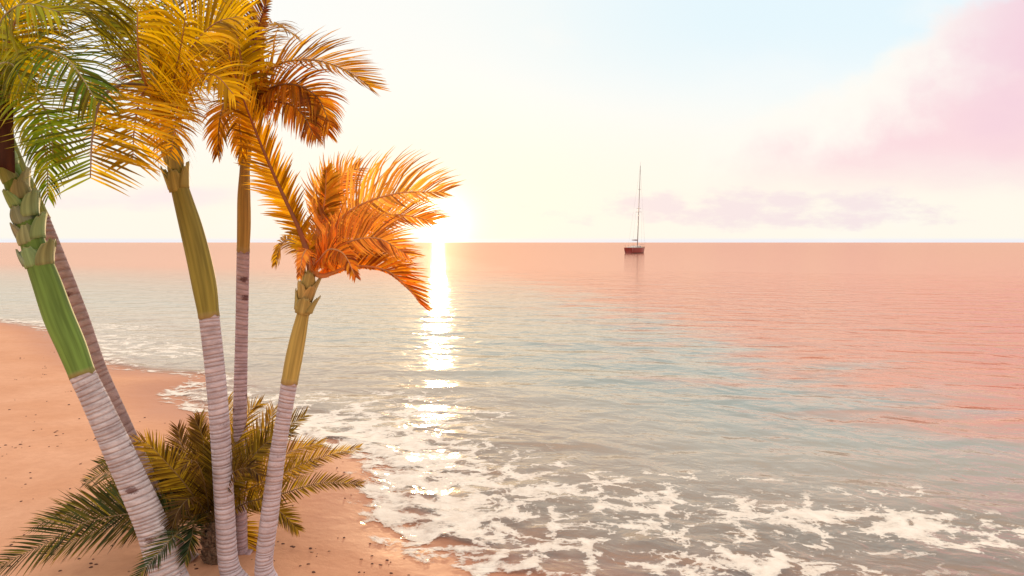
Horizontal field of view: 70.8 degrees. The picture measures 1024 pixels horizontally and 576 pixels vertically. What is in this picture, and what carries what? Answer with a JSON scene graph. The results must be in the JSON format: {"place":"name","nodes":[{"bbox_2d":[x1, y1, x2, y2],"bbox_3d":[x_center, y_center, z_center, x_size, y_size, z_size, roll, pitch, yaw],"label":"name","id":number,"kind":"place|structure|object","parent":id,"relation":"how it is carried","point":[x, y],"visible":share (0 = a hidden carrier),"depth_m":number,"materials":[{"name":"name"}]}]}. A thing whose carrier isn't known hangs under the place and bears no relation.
{"place":"outdoors","nodes":[
{"label":"outdoors","id":0,"kind":"place"},
{"bbox_2d":[0,242,1023,575],"bbox_3d":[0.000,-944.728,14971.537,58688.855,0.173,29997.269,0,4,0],"label":"sea","id":1,"kind":"structure","parent":0,"point":[808,374],"depth_m":20.39,"materials":[{"name":"liquid"}]},
{"bbox_2d":[624,162,644,253],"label":"sailboat","id":2,"kind":"object","parent":1,"relation":"on","point":[634,249],"visible":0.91,"depth_m":230.71,"materials":[{"name":"red paint"}]},
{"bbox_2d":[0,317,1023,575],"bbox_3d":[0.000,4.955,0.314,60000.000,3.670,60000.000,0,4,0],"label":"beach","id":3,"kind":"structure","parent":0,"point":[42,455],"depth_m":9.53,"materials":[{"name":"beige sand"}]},
{"bbox_2d":[0,0,188,575],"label":"palm tree","id":4,"kind":"object","parent":3,"relation":"on","point":[36,258],"visible":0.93,"depth_m":6.49,"materials":[{"name":"green plant"}]},
{"bbox_2d":[7,12,198,563],"bbox_3d":[-4.886,-0.275,7.838,2.968,6.478,1.811,-1,4,-11],"label":"palm tree","id":5,"kind":"object","parent":3,"relation":"on","point":[78,306],"visible":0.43,"depth_m":7.33,"materials":[{"name":"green plant"}]},
{"bbox_2d":[0,0,267,575],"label":"palm tree","id":6,"kind":"object","parent":3,"relation":"on","point":[170,84],"visible":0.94,"depth_m":6.01,"materials":[{"name":"yellow plant"}]},
{"bbox_2d":[0,391,365,575],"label":"palm bush","id":7,"kind":"object","parent":3,"relation":"on","point":[187,494],"visible":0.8,"depth_m":7.26,"materials":[{"name":"green plant"}]},
{"bbox_2d":[176,0,388,554],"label":"palm tree","id":8,"kind":"object","parent":3,"relation":"on","point":[318,123],"visible":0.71,"depth_m":7.18,"materials":[{"name":"orange plant"}]},
{"bbox_2d":[213,31,463,575],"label":"palm tree","id":9,"kind":"object","parent":3,"relation":"on","point":[327,246],"visible":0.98,"depth_m":6.75,"materials":[{"name":"orange plant"}]},
{"bbox_2d":[0,0,1023,242],"label":"sky","id":10,"kind":"structure","parent":0,"point":[743,120],"materials":[{"name":"white"}]}
]}

